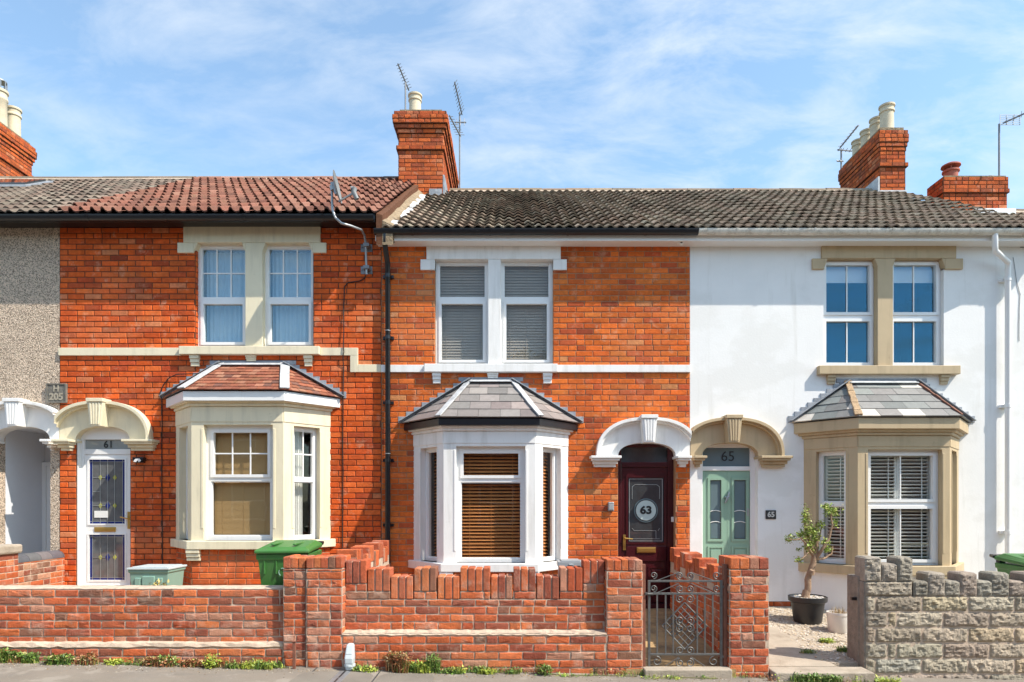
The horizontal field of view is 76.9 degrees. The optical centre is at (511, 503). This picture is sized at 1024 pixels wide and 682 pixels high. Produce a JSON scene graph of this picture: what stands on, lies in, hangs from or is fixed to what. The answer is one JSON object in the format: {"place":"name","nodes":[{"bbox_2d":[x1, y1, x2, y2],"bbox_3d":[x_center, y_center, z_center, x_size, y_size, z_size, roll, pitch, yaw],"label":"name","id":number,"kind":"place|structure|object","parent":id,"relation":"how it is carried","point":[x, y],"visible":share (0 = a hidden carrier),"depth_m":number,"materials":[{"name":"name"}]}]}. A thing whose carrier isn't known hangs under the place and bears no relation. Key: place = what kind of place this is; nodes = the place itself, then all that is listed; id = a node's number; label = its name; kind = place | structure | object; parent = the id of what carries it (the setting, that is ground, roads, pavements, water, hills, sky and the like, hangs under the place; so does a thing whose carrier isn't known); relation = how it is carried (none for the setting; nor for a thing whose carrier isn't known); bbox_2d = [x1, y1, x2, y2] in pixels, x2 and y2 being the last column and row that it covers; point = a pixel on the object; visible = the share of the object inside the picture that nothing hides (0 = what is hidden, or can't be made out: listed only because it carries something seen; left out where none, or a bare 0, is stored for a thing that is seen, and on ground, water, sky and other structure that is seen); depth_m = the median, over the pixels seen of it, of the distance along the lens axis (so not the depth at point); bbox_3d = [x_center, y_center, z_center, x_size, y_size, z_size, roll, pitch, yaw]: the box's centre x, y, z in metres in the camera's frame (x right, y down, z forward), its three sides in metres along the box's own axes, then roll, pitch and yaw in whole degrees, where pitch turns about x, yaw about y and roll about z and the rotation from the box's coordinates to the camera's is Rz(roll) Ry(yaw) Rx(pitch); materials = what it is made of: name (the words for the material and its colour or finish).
{"place":"outdoors","nodes":[
{"label":"outdoors","id":0,"kind":"place"},
{"bbox_2d":[0,663,786,681],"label":"grit and leaf litter","id":1,"kind":"object","parent":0,"point":[329,670],"visible":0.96,"depth_m":6.21,"materials":[{"name":"stone"}]},
{"bbox_2d":[0,661,1023,681],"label":"pavement","id":2,"kind":"structure","parent":0,"point":[27,673],"depth_m":6.09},
{"bbox_2d":[0,647,40,663],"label":"weed clump","id":3,"kind":"object","parent":2,"relation":"on","point":[8,654],"visible":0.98,"depth_m":6.32,"materials":[{"name":"green plant"}]},
{"bbox_2d":[41,651,98,665],"bbox_3d":[-4.308,1.522,6.314,0.585,0.133,0.197,0,0,0],"label":"weed clump","id":4,"kind":"object","parent":2,"relation":"on","point":[87,658],"visible":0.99,"depth_m":6.29,"materials":[{"name":"green plant"}]},
{"bbox_2d":[101,658,123,665],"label":"weed clump","id":5,"kind":"object","parent":2,"relation":"on","point":[112,663],"visible":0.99,"depth_m":6.32,"materials":[{"name":"green plant"}]},
{"bbox_2d":[0,554,314,666],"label":"garden wall","id":6,"kind":"structure","parent":2,"relation":"on","point":[238,623],"depth_m":6.44,"materials":[{"name":"brick"}]},
{"bbox_2d":[141,654,179,666],"bbox_3d":[-3.485,1.535,6.310,0.456,0.123,0.173,0,0,0],"label":"weed clump","id":7,"kind":"object","parent":2,"relation":"on","point":[162,661],"visible":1,"depth_m":6.29,"materials":[{"name":"green plant"}]},
{"bbox_2d":[179,655,225,667],"bbox_3d":[-3.029,1.551,6.315,0.461,0.118,0.170,0,0,0],"label":"weed clump","id":8,"kind":"object","parent":2,"relation":"on","point":[198,663],"visible":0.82,"depth_m":6.29,"materials":[{"name":"brown plant"}]},
{"bbox_2d":[202,653,222,668],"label":"weed clump","id":9,"kind":"object","parent":2,"relation":"on","point":[209,661],"visible":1,"depth_m":6.26,"materials":[{"name":"green plant"}]},
{"bbox_2d":[223,658,287,669],"bbox_3d":[-2.507,1.570,6.290,0.633,0.115,0.175,0,0,-7],"label":"weed clump","id":10,"kind":"object","parent":2,"relation":"on","point":[258,664],"visible":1,"depth_m":6.27,"materials":[{"name":"green plant"}]},
{"bbox_2d":[292,641,295,668],"bbox_3d":[-2.127,1.532,6.300,0.036,0.371,0.032,0,0,0],"label":"stump post","id":11,"kind":"object","parent":2,"relation":"on","point":[294,655],"visible":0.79,"depth_m":6.29,"materials":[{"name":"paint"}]},
{"bbox_2d":[329,671,350,681],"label":"drain channel","id":12,"kind":"object","parent":2,"relation":"on","point":[341,677],"visible":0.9,"depth_m":6.04,"materials":[{"name":"concrete"}]},
{"bbox_2d":[344,643,355,669],"bbox_3d":[-1.578,1.497,6.280,0.105,0.253,0.109,0,0,0],"label":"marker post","id":13,"kind":"object","parent":2,"relation":"on","point":[349,659],"visible":0.99,"depth_m":6.25,"materials":[{"name":"plastic"}]},
{"bbox_2d":[289,671,433,681],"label":"pavement patch","id":14,"kind":"object","parent":2,"relation":"on","point":[320,676],"visible":1,"depth_m":6.02,"materials":[{"name":"grey concrete"}]},
{"bbox_2d":[337,540,390,566],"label":"garden wall","id":15,"kind":"structure","parent":2,"relation":"on","point":[376,552],"depth_m":7.94,"materials":[{"name":"brick"}]},
{"bbox_2d":[351,664,377,672],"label":"weed clump","id":16,"kind":"object","parent":2,"relation":"on","point":[359,668],"visible":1,"depth_m":6.25,"materials":[{"name":"green plant"}]},
{"bbox_2d":[382,650,417,672],"bbox_3d":[-1.109,1.537,6.282,0.392,0.207,0.267,0,0,19],"label":"weed clump","id":17,"kind":"object","parent":2,"relation":"on","point":[398,664],"visible":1,"depth_m":6.25,"materials":[{"name":"brown plant"}]},
{"bbox_2d":[405,652,442,673],"bbox_3d":[-0.858,1.551,6.283,0.459,0.197,0.246,0,0,0],"label":"weed clump","id":18,"kind":"object","parent":2,"relation":"on","point":[428,665],"visible":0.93,"depth_m":6.25,"materials":[{"name":"green plant"}]},
{"bbox_2d":[1,656,862,681],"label":"weeds","id":19,"kind":"object","parent":2,"relation":"on","point":[181,664],"visible":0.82,"depth_m":6.30,"materials":[{"name":"green plant"}]},
{"bbox_2d":[306,554,642,673],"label":"garden wall","id":20,"kind":"structure","parent":2,"relation":"on","point":[586,616],"depth_m":6.37,"materials":[{"name":"brick"}]},
{"bbox_2d":[434,665,521,674],"bbox_3d":[-0.333,1.615,6.285,0.862,0.091,0.205,0,0,0],"label":"weed clump","id":21,"kind":"object","parent":2,"relation":"on","point":[478,670],"visible":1,"depth_m":6.26,"materials":[{"name":"green plant"}]},
{"bbox_2d":[535,663,555,675],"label":"weed clump","id":22,"kind":"object","parent":2,"relation":"on","point":[543,668],"visible":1,"depth_m":6.25,"materials":[{"name":"green plant"}]},
{"bbox_2d":[557,672,636,677],"bbox_3d":[0.798,1.660,6.253,0.828,0.060,0.166,0,0,0],"label":"weed clump","id":23,"kind":"object","parent":2,"relation":"on","point":[565,674],"visible":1,"depth_m":6.24,"materials":[{"name":"green plant"}]},
{"bbox_2d":[642,564,645,666],"bbox_3d":[1.305,1.217,6.400,0.032,1.225,0.040,0,0,0],"label":"gate post","id":24,"kind":"object","parent":2,"relation":"on","point":[644,613],"visible":0.8,"depth_m":6.38,"materials":[{"name":"metal"}]},
{"bbox_2d":[641,674,717,679],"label":"weed clump","id":25,"kind":"object","parent":2,"relation":"on","point":[670,677],"visible":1,"depth_m":6.22,"materials":[{"name":"green plant"}]},
{"bbox_2d":[643,666,731,678],"bbox_3d":[1.715,1.774,6.330,0.850,0.312,0.140,0,0,0],"label":"gate threshold","id":26,"kind":"object","parent":2,"relation":"on","point":[700,671],"visible":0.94,"depth_m":6.26,"materials":[{"name":"concrete"}]},
{"bbox_2d":[670,547,768,676],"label":"garden wall","id":27,"kind":"structure","parent":2,"relation":"on","point":[748,613],"depth_m":6.35,"materials":[{"name":"brick"}]},
{"bbox_2d":[722,564,726,665],"bbox_3d":[2.115,1.217,6.420,0.036,1.225,0.060,0,0,0],"label":"gate post","id":28,"kind":"object","parent":2,"relation":"on","point":[724,572],"visible":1,"depth_m":6.39,"materials":[{"name":"metal"}]},
{"bbox_2d":[645,572,727,666],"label":"gate","id":29,"kind":"structure","parent":28,"relation":"attached to","point":[677,593],"depth_m":6.39,"materials":[{"name":"metal"}]},
{"bbox_2d":[788,671,843,681],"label":"weed clump","id":30,"kind":"object","parent":2,"relation":"on","point":[818,678],"visible":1,"depth_m":6.16,"materials":[{"name":"green plant"}]},
{"bbox_2d":[769,667,873,681],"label":"entrance step","id":31,"kind":"object","parent":2,"relation":"on","point":[784,673],"visible":0.74,"depth_m":6.23,"materials":[{"name":"concrete"}]},
{"bbox_2d":[858,674,901,681],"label":"weed clump","id":32,"kind":"object","parent":2,"relation":"on","point":[881,679],"visible":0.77,"depth_m":6.24,"materials":[{"name":"green plant"}]},
{"bbox_2d":[847,555,1023,679],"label":"garden wall","id":33,"kind":"structure","parent":2,"relation":"on","point":[901,622],"depth_m":6.44,"materials":[{"name":"stone"}]},
{"bbox_2d":[0,0,1023,208],"label":"sky","id":34,"kind":"structure","parent":0,"point":[565,94],"materials":[{"name":"blue"}]},
{"bbox_2d":[556,559,580,576],"bbox_3d":[0.730,1.121,8.147,0.316,0.818,0.346,0,0,0],"label":"storage box","id":35,"kind":"object","parent":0,"point":[569,562],"visible":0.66,"depth_m":7.99,"materials":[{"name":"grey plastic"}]},
{"bbox_2d":[626,609,735,675],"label":"garden path","id":36,"kind":"structure","parent":0,"point":[667,659],"depth_m":7.12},
{"bbox_2d":[769,622,835,666],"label":"garden path","id":37,"kind":"structure","parent":0,"point":[784,649],"depth_m":6.82,"materials":[{"name":"concrete"}]},
{"bbox_2d":[799,648,816,653],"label":"weed clump","id":38,"kind":"object","parent":37,"relation":"on","point":[810,651],"visible":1,"depth_m":6.85,"materials":[{"name":"green plant"}]},
{"bbox_2d":[769,606,857,666],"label":"gravel garden ground","id":39,"kind":"structure","parent":0,"point":[843,662],"depth_m":7.50,"materials":[{"name":"beige gravel"}]},
{"bbox_2d":[788,593,827,624],"bbox_3d":[3.735,1.340,8.150,0.464,0.335,0.464,0,0,0],"label":"plant pot","id":40,"kind":"object","parent":39,"relation":"on","point":[809,610],"visible":0.88,"depth_m":8.00,"materials":[{"name":"plastic"}]},
{"bbox_2d":[784,501,843,597],"bbox_3d":[3.839,0.600,8.140,0.834,1.253,0.372,0,0,0],"label":"tree","id":41,"kind":"object","parent":40,"relation":"on","point":[815,554],"visible":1,"depth_m":8.13,"materials":[{"name":"green plant"}]},
{"bbox_2d":[816,637,839,642],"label":"weed clump","id":42,"kind":"object","parent":39,"relation":"on","point":[826,640],"visible":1,"depth_m":7.24,"materials":[{"name":"green plant"}]},
{"bbox_2d":[640,101,1023,610],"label":"terraced house","id":43,"kind":"structure","parent":39,"relation":"on","point":[856,347],"depth_m":9.00,"materials":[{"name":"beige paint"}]},
{"bbox_2d":[702,444,754,562],"bbox_3d":[3.040,0.335,9.130,0.792,2.350,0.200,0,0,0],"label":"door","id":44,"kind":"structure","parent":43,"relation":"in","point":[728,470],"depth_m":9.13,"materials":[{"name":"green paint"}]},
{"bbox_2d":[766,510,775,518],"bbox_3d":[3.607,0.161,8.989,0.144,0.124,0.019,0,0,0],"label":"house number plaque","id":45,"kind":"object","parent":43,"relation":"attached to","point":[770,514],"visible":1,"depth_m":8.98,"materials":[{"name":"black plastic"}]},
{"bbox_2d":[836,125,858,168],"bbox_3d":[7.203,-6.795,13.700,0.355,2.050,0.801,0,0,0],"label":"tv aerial","id":46,"kind":"object","parent":43,"relation":"attached to","point":[841,150],"visible":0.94,"depth_m":13.99,"materials":[{"name":"grey metal"}]},
{"bbox_2d":[823,261,873,364],"bbox_3d":[4.717,-2.660,9.115,0.752,1.514,0.119,0,0,0],"label":"window","id":47,"kind":"structure","parent":43,"relation":"in","point":[846,272],"depth_m":9.07,"materials":[{"name":"white plastic"}]},
{"bbox_2d":[788,379,975,610],"bbox_3d":[5.150,-0.053,8.712,2.603,3.365,0.791,0,0,0],"label":"bay window","id":48,"kind":"structure","parent":43,"relation":"in","point":[856,421],"depth_m":8.64,"materials":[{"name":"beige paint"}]},
{"bbox_2d":[893,261,939,364],"bbox_3d":[5.658,-2.660,9.115,0.740,1.514,0.119,0,0,0],"label":"window","id":49,"kind":"structure","parent":43,"relation":"in","point":[913,272],"depth_m":9.07,"materials":[{"name":"white plastic"}]},
{"bbox_2d":[1013,257,1020,340],"bbox_3d":[7.036,-2.845,8.994,0.106,1.167,0.008,0,0,0],"label":"cable","id":50,"kind":"object","parent":43,"relation":"attached to","point":[1020,294],"visible":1,"depth_m":8.99,"materials":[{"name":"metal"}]},
{"bbox_2d":[826,606,846,632],"bbox_3d":[3.894,1.381,7.722,0.318,0.313,0.287,0,0,0],"label":"plant pot","id":51,"kind":"object","parent":39,"relation":"on","point":[837,621],"visible":0.91,"depth_m":7.63,"materials":[{"name":"white plastic"}]},
{"bbox_2d":[835,646,846,652],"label":"weed clump","id":52,"kind":"object","parent":39,"relation":"on","point":[840,649],"visible":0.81,"depth_m":6.91,"materials":[{"name":"green plant"}]},
{"bbox_2d":[989,553,1023,574],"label":"wheelie bin","id":53,"kind":"object","parent":39,"relation":"on","point":[1007,563],"visible":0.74,"depth_m":7.47,"materials":[{"name":"green plastic"}]},
{"bbox_2d":[927,161,1023,217],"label":"chimney","id":54,"kind":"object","parent":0,"point":[989,192],"depth_m":12.39,"materials":[{"name":"brick"}]},
{"bbox_2d":[998,111,1023,175],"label":"tv aerial","id":55,"kind":"object","parent":54,"relation":"attached to","point":[1011,119],"visible":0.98,"depth_m":12.56,"materials":[{"name":"metal"}]},
{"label":"front garden ground","id":56,"kind":"structure","parent":0,"visible":0},
{"bbox_2d":[0,544,64,584],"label":"garden wall","id":57,"kind":"structure","parent":56,"relation":"on","point":[41,568],"depth_m":8.36,"materials":[{"name":"brick"}]},
{"bbox_2d":[0,78,195,553],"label":"terraced house","id":58,"kind":"structure","parent":56,"relation":"on","point":[29,365],"depth_m":9.00,"materials":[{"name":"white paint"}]},
{"bbox_2d":[42,462,49,550],"bbox_3d":[-6.900,0.330,9.963,0.680,1.920,0.065,0,0,0],"label":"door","id":59,"kind":"structure","parent":58,"relation":"in","point":[45,465],"depth_m":9.93,"materials":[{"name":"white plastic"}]},
{"bbox_2d":[46,383,67,402],"bbox_3d":[-6.333,-1.530,8.979,0.280,0.270,0.047,0,0,0],"label":"cast plaque","id":60,"kind":"object","parent":58,"relation":"attached to","point":[56,392],"visible":1,"depth_m":8.96,"materials":[{"name":"grey metal"}]},
{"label":"front garden ground","id":61,"kind":"structure","parent":0,"visible":0},
{"bbox_2d":[126,564,186,585],"bbox_3d":[-4.395,1.076,8.000,0.515,0.608,0.440,0,0,0],"label":"recycling box","id":62,"kind":"object","parent":61,"relation":"on","point":[147,574],"visible":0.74,"depth_m":7.81,"materials":[{"name":"green plastic"}]},
{"bbox_2d":[149,578,168,585],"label":"dried plant","id":63,"kind":"object","parent":61,"relation":"on","point":[158,581],"visible":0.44,"depth_m":7.11,"materials":[{"name":"yellow plant"}]},
{"bbox_2d":[47,176,425,585],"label":"terraced house","id":64,"kind":"structure","parent":61,"relation":"on","point":[230,289],"depth_m":8.99,"materials":[{"name":"brick"}]},
{"bbox_2d":[77,427,129,585],"bbox_3d":[-5.700,0.089,9.106,0.766,2.358,0.188,0,0,0],"label":"door","id":65,"kind":"structure","parent":64,"relation":"in","point":[103,461],"depth_m":9.11,"materials":[{"name":"white plastic"}]},
{"bbox_2d":[132,457,145,462],"bbox_3d":[-5.167,-0.598,8.943,0.150,0.075,0.098,0,0,0],"label":"security light","id":66,"kind":"object","parent":64,"relation":"attached to","point":[138,459],"visible":1,"depth_m":8.90,"materials":[{"name":"white plastic"}]},
{"bbox_2d":[159,373,199,563],"bbox_3d":[-4.434,-0.401,8.886,0.964,2.946,0.136,0,0,6],"label":"cable","id":67,"kind":"object","parent":64,"relation":"attached to","point":[161,458],"visible":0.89,"depth_m":8.98,"materials":[{"name":"black plastic"}]},
{"bbox_2d":[198,245,244,345],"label":"window","id":68,"kind":"structure","parent":64,"relation":"in","point":[225,299],"depth_m":9.22,"materials":[{"name":"white plastic"}]},
{"bbox_2d":[159,361,345,584],"bbox_3d":[-3.610,-0.151,8.710,2.600,3.669,0.796,0,0,0],"label":"bay window","id":69,"kind":"structure","parent":64,"relation":"in","point":[241,426],"depth_m":8.58,"materials":[{"name":"beige paint"}]},
{"bbox_2d":[265,245,312,345],"bbox_3d":[-3.125,-2.907,9.162,0.710,1.460,0.201,0,0,0],"label":"window","id":70,"kind":"structure","parent":64,"relation":"in","point":[292,299],"depth_m":9.22,"materials":[{"name":"white plastic"}]},
{"bbox_2d":[330,170,371,274],"bbox_3d":[-2.165,-3.745,8.620,0.437,1.181,0.760,0,0,0],"label":"satellite dish","id":71,"kind":"object","parent":64,"relation":"attached to","point":[366,247],"visible":1,"depth_m":8.51,"materials":[{"name":"metal"}]},
{"bbox_2d":[342,275,365,548],"bbox_3d":[-2.189,-0.954,8.966,0.365,4.527,0.050,0,0,0],"label":"cable","id":72,"kind":"object","parent":64,"relation":"attached to","point":[343,406],"visible":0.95,"depth_m":8.98,"materials":[{"name":"black plastic"}]},
{"bbox_2d":[254,540,323,584],"bbox_3d":[-2.428,0.905,7.099,0.575,0.977,0.759,0,0,-4],"label":"wheelie bin","id":73,"kind":"object","parent":61,"relation":"on","point":[270,556],"visible":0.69,"depth_m":6.77,"materials":[{"name":"green plastic"}]},
{"label":"ground","id":74,"kind":"structure","parent":0,"visible":0},
{"bbox_2d":[373,91,698,608],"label":"terraced house","id":75,"kind":"structure","parent":74,"relation":"on","point":[535,368],"depth_m":8.99,"materials":[{"name":"brick"}]},
{"bbox_2d":[396,63,410,109],"bbox_3d":[-2.290,-8.003,13.625,0.150,2.066,0.855,0,0,6],"label":"tv aerial","id":76,"kind":"object","parent":75,"relation":"attached to","point":[398,64],"visible":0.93,"depth_m":13.73,"materials":[{"name":"grey metal"}]},
{"bbox_2d":[448,80,465,187],"bbox_3d":[-1.180,-7.014,13.656,0.251,3.288,1.101,0,0,7],"label":"tv aerial","id":77,"kind":"object","parent":75,"relation":"attached to","point":[459,122],"visible":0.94,"depth_m":14.03,"materials":[{"name":"grey metal"}]},
{"bbox_2d":[436,262,487,363],"bbox_3d":[-0.699,-2.666,9.117,0.752,1.478,0.123,0,0,0],"label":"window","id":78,"kind":"structure","parent":75,"relation":"in","point":[474,308],"depth_m":9.16,"materials":[{"name":"white plastic"}]},
{"bbox_2d":[398,377,583,595],"bbox_3d":[-0.295,0.113,8.709,2.583,3.732,0.797,0,0,0],"label":"bay window","id":79,"kind":"structure","parent":75,"relation":"in","point":[478,415],"depth_m":8.59,"materials":[{"name":"white paint"}]},
{"bbox_2d":[501,262,552,363],"bbox_3d":[0.205,-2.666,9.117,0.740,1.478,0.123,0,0,0],"label":"window","id":80,"kind":"structure","parent":75,"relation":"in","point":[538,308],"depth_m":9.16,"materials":[{"name":"white plastic"}]},
{"bbox_2d":[608,502,613,510],"bbox_3d":[1.375,0.048,8.968,0.084,0.130,0.052,0,0,0],"label":"doorbell","id":81,"kind":"object","parent":75,"relation":"attached to","point":[610,506],"visible":1,"depth_m":8.95,"materials":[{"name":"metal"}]},
{"bbox_2d":[618,444,673,608],"bbox_3d":[1.881,0.345,9.120,0.815,2.370,0.220,0,0,0],"label":"door","id":82,"kind":"structure","parent":75,"relation":"in","point":[645,471],"depth_m":9.13,"materials":[{"name":"red paint"}]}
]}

